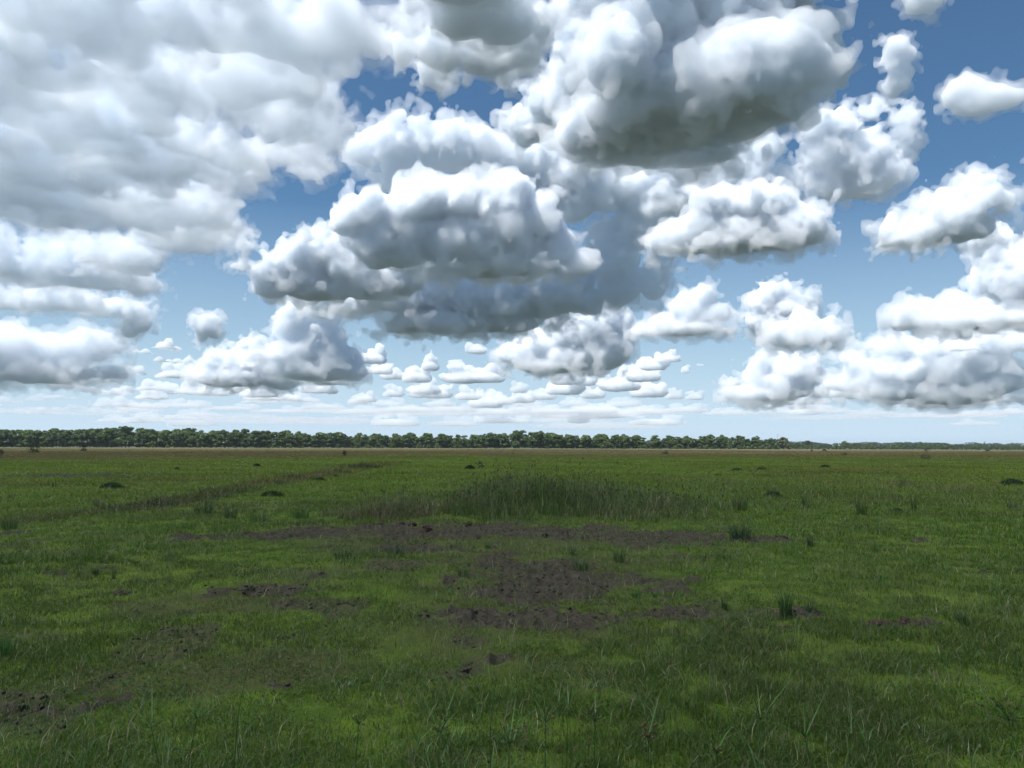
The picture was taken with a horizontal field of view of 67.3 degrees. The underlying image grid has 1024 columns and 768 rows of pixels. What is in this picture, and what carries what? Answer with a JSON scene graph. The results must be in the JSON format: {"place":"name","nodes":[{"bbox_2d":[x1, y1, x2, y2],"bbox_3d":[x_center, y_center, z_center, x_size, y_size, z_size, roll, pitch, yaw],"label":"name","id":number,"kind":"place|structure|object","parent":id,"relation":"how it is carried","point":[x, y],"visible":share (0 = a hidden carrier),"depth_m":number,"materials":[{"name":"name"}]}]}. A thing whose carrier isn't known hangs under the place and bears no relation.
{"place":"outdoors","nodes":[
{"label":"outdoors","id":0,"kind":"place"},
{"bbox_2d":[317,469,460,520],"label":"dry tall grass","id":1,"kind":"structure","parent":0,"point":[397,509],"depth_m":18.53,"materials":[{"name":"green plant"}]},
{"bbox_2d":[0,446,1023,767],"bbox_3d":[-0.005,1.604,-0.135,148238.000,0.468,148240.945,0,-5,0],"label":"ground","id":2,"kind":"structure","parent":0,"point":[204,596],"depth_m":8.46,"materials":[{"name":"green plant"}]},
{"bbox_2d":[0,429,12,445],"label":"broadleaf tree","id":3,"kind":"object","parent":2,"relation":"on","point":[4,434],"visible":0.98,"depth_m":674.24,"materials":[{"name":"green plant"}]},
{"bbox_2d":[0,632,25,658],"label":"rush tuft","id":4,"kind":"object","parent":2,"relation":"on","point":[8,649],"visible":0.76,"depth_m":6.28,"materials":[{"name":"green plant"}]},
{"bbox_2d":[0,517,27,529],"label":"rush tuft","id":5,"kind":"object","parent":2,"relation":"on","point":[8,527],"visible":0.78,"depth_m":16.12,"materials":[{"name":"green plant"}]},
{"bbox_2d":[10,434,22,446],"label":"broadleaf tree","id":6,"kind":"object","parent":2,"relation":"on","point":[15,441],"visible":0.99,"depth_m":678.35,"materials":[{"name":"green plant"}]},
{"bbox_2d":[21,431,36,446],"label":"broadleaf tree","id":7,"kind":"object","parent":2,"relation":"on","point":[29,435],"visible":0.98,"depth_m":678.68,"materials":[{"name":"green plant"}]},
{"bbox_2d":[29,430,41,446],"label":"broadleaf tree","id":8,"kind":"object","parent":2,"relation":"on","point":[39,432],"visible":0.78,"depth_m":683.66,"materials":[{"name":"green plant"}]},
{"bbox_2d":[37,435,48,446],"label":"broadleaf tree","id":9,"kind":"object","parent":2,"relation":"on","point":[42,440],"visible":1,"depth_m":682.68,"materials":[{"name":"green plant"}]},
{"bbox_2d":[47,431,56,445],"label":"broadleaf tree","id":10,"kind":"object","parent":2,"relation":"on","point":[52,437],"visible":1,"depth_m":685.74,"materials":[{"name":"green plant"}]},
{"bbox_2d":[54,433,69,447],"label":"broadleaf tree","id":11,"kind":"object","parent":2,"relation":"on","point":[61,442],"visible":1,"depth_m":687.68,"materials":[{"name":"green plant"}]},
{"bbox_2d":[68,431,83,447],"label":"broadleaf tree","id":12,"kind":"object","parent":2,"relation":"on","point":[75,437],"visible":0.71,"depth_m":692.28,"materials":[{"name":"green plant"}]},
{"bbox_2d":[76,429,93,447],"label":"broadleaf tree","id":13,"kind":"object","parent":2,"relation":"on","point":[84,441],"visible":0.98,"depth_m":691.88,"materials":[{"name":"green plant"}]},
{"bbox_2d":[93,432,103,446],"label":"broadleaf tree","id":14,"kind":"object","parent":2,"relation":"on","point":[96,441],"visible":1,"depth_m":696.19,"materials":[{"name":"green plant"}]},
{"bbox_2d":[89,495,114,506],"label":"rush tuft","id":15,"kind":"object","parent":2,"relation":"on","point":[98,503],"visible":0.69,"depth_m":22.27,"materials":[{"name":"green plant"}]},
{"bbox_2d":[101,429,112,447],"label":"broadleaf tree","id":16,"kind":"object","parent":2,"relation":"on","point":[106,434],"visible":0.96,"depth_m":697.86,"materials":[{"name":"green plant"}]},
{"bbox_2d":[99,481,124,488],"bbox_3d":[-16.514,4.171,31.705,1.103,0.318,0.908,0,-5,0],"label":"grass hummock","id":17,"kind":"object","parent":2,"relation":"on","point":[111,485],"depth_m":31.52,"materials":[{"name":"green plant"}]},
{"bbox_2d":[103,428,120,445],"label":"broadleaf tree","id":18,"kind":"object","parent":2,"relation":"on","point":[115,432],"visible":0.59,"depth_m":701.50,"materials":[{"name":"green plant"}]},
{"bbox_2d":[114,426,134,447],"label":"broadleaf tree","id":19,"kind":"object","parent":2,"relation":"on","point":[124,439],"visible":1,"depth_m":671.55,"materials":[{"name":"green plant"}]},
{"bbox_2d":[134,431,146,447],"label":"broadleaf tree","id":20,"kind":"object","parent":2,"relation":"on","point":[137,443],"visible":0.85,"depth_m":703.45,"materials":[{"name":"green plant"}]},
{"bbox_2d":[138,432,152,447],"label":"broadleaf tree","id":21,"kind":"object","parent":2,"relation":"on","point":[142,439],"visible":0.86,"depth_m":702.94,"materials":[{"name":"green plant"}]},
{"bbox_2d":[117,686,179,767],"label":"flat sedge","id":22,"kind":"object","parent":2,"relation":"on","point":[151,729],"visible":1,"depth_m":3.74,"materials":[{"name":"green plant"}]},
{"bbox_2d":[145,432,161,446],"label":"broadleaf tree","id":23,"kind":"object","parent":2,"relation":"on","point":[152,436],"visible":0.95,"depth_m":704.28,"materials":[{"name":"green plant"}]},
{"bbox_2d":[158,432,168,446],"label":"broadleaf tree","id":24,"kind":"object","parent":2,"relation":"on","point":[163,443],"visible":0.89,"depth_m":712.60,"materials":[{"name":"green plant"}]},
{"bbox_2d":[169,432,180,446],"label":"broadleaf tree","id":25,"kind":"object","parent":2,"relation":"on","point":[174,441],"visible":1,"depth_m":709.27,"materials":[{"name":"green plant"}]},
{"bbox_2d":[182,435,194,447],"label":"broadleaf tree","id":26,"kind":"object","parent":2,"relation":"on","point":[189,439],"visible":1,"depth_m":716.40,"materials":[{"name":"green plant"}]},
{"bbox_2d":[142,670,243,767],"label":"flat sedge","id":27,"kind":"object","parent":2,"relation":"on","point":[197,716],"visible":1,"depth_m":3.83,"materials":[{"name":"green plant"}]},
{"bbox_2d":[195,433,206,447],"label":"broadleaf tree","id":28,"kind":"object","parent":2,"relation":"on","point":[200,436],"visible":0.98,"depth_m":718.33,"materials":[{"name":"green plant"}]},
{"bbox_2d":[25,462,380,520],"bbox_3d":[-11.457,4.998,43.229,3.821,0.685,51.203,0,-5,-3],"label":"rough grass strip","id":29,"kind":"object","parent":2,"relation":"on","point":[159,500],"visible":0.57,"depth_m":28.32,"materials":[{"name":"green plant"}]},
{"bbox_2d":[200,433,211,447],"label":"broadleaf tree","id":30,"kind":"object","parent":2,"relation":"on","point":[205,436],"visible":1,"depth_m":718.28,"materials":[{"name":"green plant"}]},
{"bbox_2d":[192,496,221,514],"bbox_3d":[-7.636,3.036,19.271,0.924,0.523,1.012,3,-6,-32],"label":"rush tuft","id":31,"kind":"object","parent":2,"relation":"on","point":[205,510],"visible":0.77,"depth_m":19.18,"materials":[{"name":"green plant"}]},
{"bbox_2d":[216,431,233,447],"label":"broadleaf tree","id":32,"kind":"object","parent":2,"relation":"on","point":[222,436],"visible":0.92,"depth_m":721.73,"materials":[{"name":"green plant"}]},
{"bbox_2d":[223,432,233,447],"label":"broadleaf tree","id":33,"kind":"object","parent":2,"relation":"on","point":[230,442],"visible":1,"depth_m":723.11,"materials":[{"name":"green plant"}]},
{"bbox_2d":[220,503,241,518],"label":"rush tuft","id":34,"kind":"object","parent":2,"relation":"on","point":[229,514],"visible":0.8,"depth_m":18.00,"materials":[{"name":"green plant"}]},
{"bbox_2d":[234,648,253,767],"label":"grass stalk","id":35,"kind":"object","parent":2,"relation":"on","point":[237,722],"depth_m":3.99,"materials":[{"name":"green plant"}]},
{"bbox_2d":[247,434,261,446],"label":"broadleaf tree","id":36,"kind":"object","parent":2,"relation":"on","point":[253,442],"visible":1,"depth_m":727.18,"materials":[{"name":"green plant"}]},
{"bbox_2d":[248,430,263,447],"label":"broadleaf tree","id":37,"kind":"object","parent":2,"relation":"on","point":[255,432],"visible":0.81,"depth_m":731.17,"materials":[{"name":"green plant"}]},
{"bbox_2d":[246,511,271,521],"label":"rush tuft","id":38,"kind":"object","parent":2,"relation":"on","point":[262,517],"visible":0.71,"depth_m":17.29,"materials":[{"name":"green plant"}]},
{"bbox_2d":[257,430,271,447],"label":"broadleaf tree","id":39,"kind":"object","parent":2,"relation":"on","point":[263,434],"visible":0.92,"depth_m":732.91,"materials":[{"name":"green plant"}]},
{"bbox_2d":[260,490,284,496],"bbox_3d":[-8.408,3.823,26.883,0.947,0.249,0.784,0,-5,0],"label":"grass hummock","id":40,"kind":"object","parent":2,"relation":"on","point":[271,493],"depth_m":26.73,"materials":[{"name":"green plant"}]},
{"bbox_2d":[267,432,278,447],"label":"broadleaf tree","id":41,"kind":"object","parent":2,"relation":"on","point":[273,444],"visible":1,"depth_m":733.71,"materials":[{"name":"green plant"}]},
{"bbox_2d":[277,432,286,447],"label":"broadleaf tree","id":42,"kind":"object","parent":2,"relation":"on","point":[281,437],"visible":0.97,"depth_m":735.36,"materials":[{"name":"green plant"}]},
{"bbox_2d":[278,432,292,447],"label":"broadleaf tree","id":43,"kind":"object","parent":2,"relation":"on","point":[287,437],"visible":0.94,"depth_m":734.65,"materials":[{"name":"green plant"}]},
{"bbox_2d":[289,434,300,447],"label":"broadleaf tree","id":44,"kind":"object","parent":2,"relation":"on","point":[294,438],"visible":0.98,"depth_m":738.12,"materials":[{"name":"green plant"}]},
{"bbox_2d":[288,501,316,518],"bbox_3d":[-4.991,2.955,18.073,0.784,0.430,0.803,0,-5,0],"label":"rush tuft","id":45,"kind":"object","parent":2,"relation":"on","point":[303,514],"visible":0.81,"depth_m":17.95,"materials":[{"name":"green plant"}]},
{"bbox_2d":[302,434,312,446],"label":"broadleaf tree","id":46,"kind":"object","parent":2,"relation":"on","point":[309,441],"visible":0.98,"depth_m":739.37,"materials":[{"name":"green plant"}]},
{"bbox_2d":[310,433,321,447],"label":"broadleaf tree","id":47,"kind":"object","parent":2,"relation":"on","point":[314,438],"visible":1,"depth_m":739.95,"materials":[{"name":"green plant"}]},
{"bbox_2d":[321,436,334,446],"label":"broadleaf tree","id":48,"kind":"object","parent":2,"relation":"on","point":[328,440],"visible":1,"depth_m":742.49,"materials":[{"name":"green plant"}]},
{"bbox_2d":[325,547,358,558],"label":"rush tuft","id":49,"kind":"object","parent":2,"relation":"on","point":[346,556],"visible":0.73,"depth_m":11.45,"materials":[{"name":"green plant"}]},
{"bbox_2d":[336,714,366,767],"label":"flat sedge","id":50,"kind":"object","parent":2,"relation":"on","point":[357,721],"visible":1,"depth_m":3.80,"materials":[{"name":"green plant"}]},
{"bbox_2d":[366,436,375,447],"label":"broadleaf tree","id":51,"kind":"object","parent":2,"relation":"on","point":[371,440],"visible":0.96,"depth_m":754.67,"materials":[{"name":"green plant"}]},
{"bbox_2d":[374,435,384,446],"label":"broadleaf tree","id":52,"kind":"object","parent":2,"relation":"on","point":[380,439],"visible":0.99,"depth_m":754.75,"materials":[{"name":"green plant"}]},
{"bbox_2d":[380,541,412,555],"bbox_3d":[-1.810,2.535,11.850,0.576,0.254,0.563,-1,-5,15],"label":"rush tuft","id":53,"kind":"object","parent":2,"relation":"on","point":[398,550],"visible":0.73,"depth_m":11.86,"materials":[{"name":"green plant"}]},
{"bbox_2d":[400,435,412,446],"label":"broadleaf tree","id":54,"kind":"object","parent":2,"relation":"on","point":[407,439],"visible":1,"depth_m":759.97,"materials":[{"name":"green plant"}]},
{"bbox_2d":[402,682,462,767],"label":"flat sedge","id":55,"kind":"object","parent":2,"relation":"on","point":[443,710],"visible":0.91,"depth_m":3.84,"materials":[{"name":"green plant"}]},
{"bbox_2d":[434,436,446,446],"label":"broadleaf tree","id":56,"kind":"object","parent":2,"relation":"on","point":[440,441],"visible":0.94,"depth_m":768.81,"materials":[{"name":"green plant"}]},
{"bbox_2d":[407,689,490,767],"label":"flat sedge","id":57,"kind":"object","parent":2,"relation":"on","point":[437,727],"visible":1,"depth_m":3.66,"materials":[{"name":"green plant"}]},
{"bbox_2d":[443,435,455,448],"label":"broadleaf tree","id":58,"kind":"object","parent":2,"relation":"on","point":[449,439],"visible":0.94,"depth_m":772.69,"materials":[{"name":"green plant"}]},
{"bbox_2d":[434,660,471,767],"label":"grass stalk","id":59,"kind":"object","parent":2,"relation":"on","point":[455,725],"depth_m":4.09,"materials":[{"name":"green plant"}]},
{"bbox_2d":[455,562,469,576],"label":"rush tuft","id":60,"kind":"object","parent":2,"relation":"on","point":[464,572],"visible":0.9,"depth_m":10.07,"materials":[{"name":"green plant"}]},
{"bbox_2d":[473,436,482,447],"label":"broadleaf tree","id":61,"kind":"object","parent":2,"relation":"on","point":[476,440],"visible":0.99,"depth_m":778.47,"materials":[{"name":"green plant"}]},
{"bbox_2d":[484,433,497,446],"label":"broadleaf tree","id":62,"kind":"object","parent":2,"relation":"on","point":[490,436],"visible":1,"depth_m":777.71,"materials":[{"name":"green plant"}]},
{"bbox_2d":[489,677,509,767],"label":"grass stalk","id":63,"kind":"object","parent":2,"relation":"on","point":[491,765],"depth_m":3.70,"materials":[{"name":"green plant"}]},
{"bbox_2d":[498,436,509,446],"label":"broadleaf tree","id":64,"kind":"object","parent":2,"relation":"on","point":[505,442],"visible":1,"depth_m":781.78,"materials":[{"name":"green plant"}]},
{"bbox_2d":[1,520,1018,742],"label":"soil crumbs","id":65,"kind":"object","parent":2,"relation":"on","point":[16,721],"visible":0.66,"depth_m":8.18,"materials":[{"name":"brown soil"}]},
{"bbox_2d":[490,698,541,767],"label":"flat sedge","id":66,"kind":"object","parent":2,"relation":"on","point":[510,737],"visible":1,"depth_m":3.50,"materials":[{"name":"green plant"}]},
{"bbox_2d":[508,430,531,447],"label":"broadleaf tree","id":67,"kind":"object","parent":2,"relation":"on","point":[515,439],"visible":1,"depth_m":780.12,"materials":[{"name":"green plant"}]},
{"bbox_2d":[440,440,624,521],"bbox_3d":[0.627,2.514,21.608,5.803,1.938,8.999,0,-5,0],"label":"tall sedge","id":68,"kind":"object","parent":2,"relation":"on","point":[535,494],"visible":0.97,"depth_m":19.97,"materials":[{"name":"green plant"}]},
{"bbox_2d":[529,431,547,448],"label":"broadleaf tree","id":69,"kind":"object","parent":2,"relation":"on","point":[539,436],"visible":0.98,"depth_m":784.45,"materials":[{"name":"green plant"}]},
{"bbox_2d":[57,440,1023,448],"bbox_3d":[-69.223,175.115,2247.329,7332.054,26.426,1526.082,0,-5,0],"label":"woods","id":70,"kind":"object","parent":2,"relation":"on","point":[909,444],"visible":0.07,"depth_m":1633.55,"materials":[{"name":"green plant"}]},
{"bbox_2d":[509,700,572,767],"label":"flat sedge","id":71,"kind":"object","parent":2,"relation":"on","point":[551,717],"visible":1,"depth_m":3.77,"materials":[{"name":"green plant"}]},
{"bbox_2d":[552,435,560,447],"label":"broadleaf tree","id":72,"kind":"object","parent":2,"relation":"on","point":[556,442],"visible":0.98,"depth_m":794.98,"materials":[{"name":"green plant"}]},
{"bbox_2d":[553,434,565,448],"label":"broadleaf tree","id":73,"kind":"object","parent":2,"relation":"on","point":[560,437],"visible":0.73,"depth_m":799.55,"materials":[{"name":"green plant"}]},
{"bbox_2d":[536,682,595,767],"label":"flat sedge","id":74,"kind":"object","parent":2,"relation":"on","point":[569,702],"visible":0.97,"depth_m":3.97,"materials":[{"name":"green plant"}]},
{"bbox_2d":[566,435,579,448],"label":"broadleaf tree","id":75,"kind":"object","parent":2,"relation":"on","point":[571,442],"visible":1,"depth_m":800.08,"materials":[{"name":"green plant"}]},
{"bbox_2d":[576,436,588,447],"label":"broadleaf tree","id":76,"kind":"object","parent":2,"relation":"on","point":[581,440],"visible":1,"depth_m":801.07,"materials":[{"name":"green plant"}]},
{"bbox_2d":[572,554,593,571],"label":"rush tuft","id":77,"kind":"object","parent":2,"relation":"on","point":[581,566],"visible":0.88,"depth_m":10.56,"materials":[{"name":"green plant"}]},
{"bbox_2d":[554,695,617,767],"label":"flat sedge","id":78,"kind":"object","parent":2,"relation":"on","point":[593,716],"visible":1,"depth_m":3.82,"materials":[{"name":"green plant"}]},
{"bbox_2d":[592,436,604,447],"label":"broadleaf tree","id":79,"kind":"object","parent":2,"relation":"on","point":[598,439],"visible":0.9,"depth_m":811.62,"materials":[{"name":"green plant"}]},
{"bbox_2d":[608,435,621,448],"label":"broadleaf tree","id":80,"kind":"object","parent":2,"relation":"on","point":[614,440],"visible":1,"depth_m":807.99,"materials":[{"name":"green plant"}]},
{"bbox_2d":[609,545,627,562],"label":"rush tuft","id":81,"kind":"object","parent":2,"relation":"on","point":[618,560],"visible":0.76,"depth_m":11.27,"materials":[{"name":"green plant"}]},
{"bbox_2d":[621,436,630,448],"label":"broadleaf tree","id":82,"kind":"object","parent":2,"relation":"on","point":[625,440],"visible":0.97,"depth_m":812.89,"materials":[{"name":"green plant"}]},
{"bbox_2d":[638,437,646,448],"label":"broadleaf tree","id":83,"kind":"object","parent":2,"relation":"on","point":[643,442],"visible":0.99,"depth_m":815.50,"materials":[{"name":"green plant"}]},
{"bbox_2d":[620,693,669,767],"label":"flat sedge","id":84,"kind":"object","parent":2,"relation":"on","point":[647,734],"visible":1,"depth_m":3.50,"materials":[{"name":"green plant"}]},
{"bbox_2d":[699,726,735,767],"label":"flat sedge","id":85,"kind":"object","parent":2,"relation":"on","point":[713,748],"visible":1,"depth_m":3.43,"materials":[{"name":"green plant"}]},
{"bbox_2d":[722,518,757,539],"bbox_3d":[4.197,2.679,14.270,0.978,0.442,0.903,3,-5,-31],"label":"rush tuft","id":86,"kind":"object","parent":2,"relation":"on","point":[741,533],"visible":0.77,"depth_m":14.14,"materials":[{"name":"green plant"}]},
{"bbox_2d":[731,493,754,510],"bbox_3d":[6.173,3.175,20.997,0.840,0.572,0.775,4,-6,-37],"label":"rush tuft","id":87,"kind":"object","parent":2,"relation":"on","point":[742,504],"visible":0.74,"depth_m":20.90,"materials":[{"name":"green plant"}]},
{"bbox_2d":[718,669,799,767],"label":"flat sedge","id":88,"kind":"object","parent":2,"relation":"on","point":[759,715],"visible":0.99,"depth_m":3.85,"materials":[{"name":"green plant"}]},
{"bbox_2d":[779,437,790,448],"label":"browning tree","id":89,"kind":"object","parent":2,"relation":"on","point":[785,443],"visible":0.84,"depth_m":845.28,"materials":[{"name":"green plant"}]},
{"bbox_2d":[773,585,796,618],"bbox_3d":[2.737,2.177,7.701,0.275,0.351,0.266,-1,-5,17],"label":"rush tuft","id":90,"kind":"object","parent":2,"relation":"on","point":[787,609],"visible":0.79,"depth_m":7.67,"materials":[{"name":"green plant"}]},
{"bbox_2d":[764,685,828,767],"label":"flat sedge","id":91,"kind":"object","parent":2,"relation":"on","point":[804,734],"visible":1,"depth_m":3.56,"materials":[{"name":"green plant"}]},
{"bbox_2d":[803,598,819,612],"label":"rush tuft","id":92,"kind":"object","parent":2,"relation":"on","point":[811,605],"visible":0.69,"depth_m":7.83,"materials":[{"name":"green plant"}]},
{"bbox_2d":[822,708,873,767],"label":"flat sedge","id":93,"kind":"object","parent":2,"relation":"on","point":[851,733],"visible":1,"depth_m":3.71,"materials":[{"name":"green plant"}]},
{"bbox_2d":[852,494,871,514],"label":"rush tuft","id":94,"kind":"object","parent":2,"relation":"on","point":[861,509],"visible":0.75,"depth_m":19.77,"materials":[{"name":"green plant"}]},
{"bbox_2d":[853,690,874,761],"bbox_3d":[1.954,1.862,4.222,0.119,0.394,0.124,0,-5,0],"label":"grass stalk","id":95,"kind":"object","parent":2,"relation":"on","point":[865,730],"depth_m":4.18,"materials":[{"name":"green plant"}]},
{"bbox_2d":[869,619,884,625],"bbox_3d":[3.459,2.274,7.296,0.155,0.083,0.137,0,-5,0],"label":"soil clod","id":96,"kind":"object","parent":2,"relation":"on","point":[874,621],"visible":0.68,"depth_m":7.26,"materials":[{"name":"brown soil"}]},
{"bbox_2d":[955,608,969,625],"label":"rush tuft","id":97,"kind":"object","parent":2,"relation":"on","point":[959,617],"visible":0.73,"depth_m":7.31,"materials":[{"name":"green plant"}]},
{"bbox_2d":[971,668,1023,767],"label":"flat sedge","id":98,"kind":"object","parent":2,"relation":"on","point":[1006,716],"visible":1,"depth_m":3.43,"materials":[{"name":"green plant"}]},
{"bbox_2d":[998,478,1023,485],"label":"grass hummock","id":99,"kind":"object","parent":2,"relation":"on","point":[1011,481],"depth_m":33.98,"materials":[{"name":"green plant"}]},
{"bbox_2d":[1002,498,1022,507],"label":"rush tuft","id":100,"kind":"object","parent":2,"relation":"on","point":[1011,505],"visible":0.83,"depth_m":22.29,"materials":[{"name":"green plant"}]},
{"bbox_2d":[0,0,1023,446],"label":"sky","id":101,"kind":"structure","parent":0,"point":[794,220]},
{"bbox_2d":[579,465,744,521],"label":"tall mixed grass","id":102,"kind":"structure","parent":0,"point":[641,495],"depth_m":20.37,"materials":[{"name":"green plant"}]},
{"bbox_2d":[641,464,1023,520],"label":"weedy grass","id":103,"kind":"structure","parent":0,"point":[823,484],"depth_m":29.45,"materials":[{"name":"green plant"}]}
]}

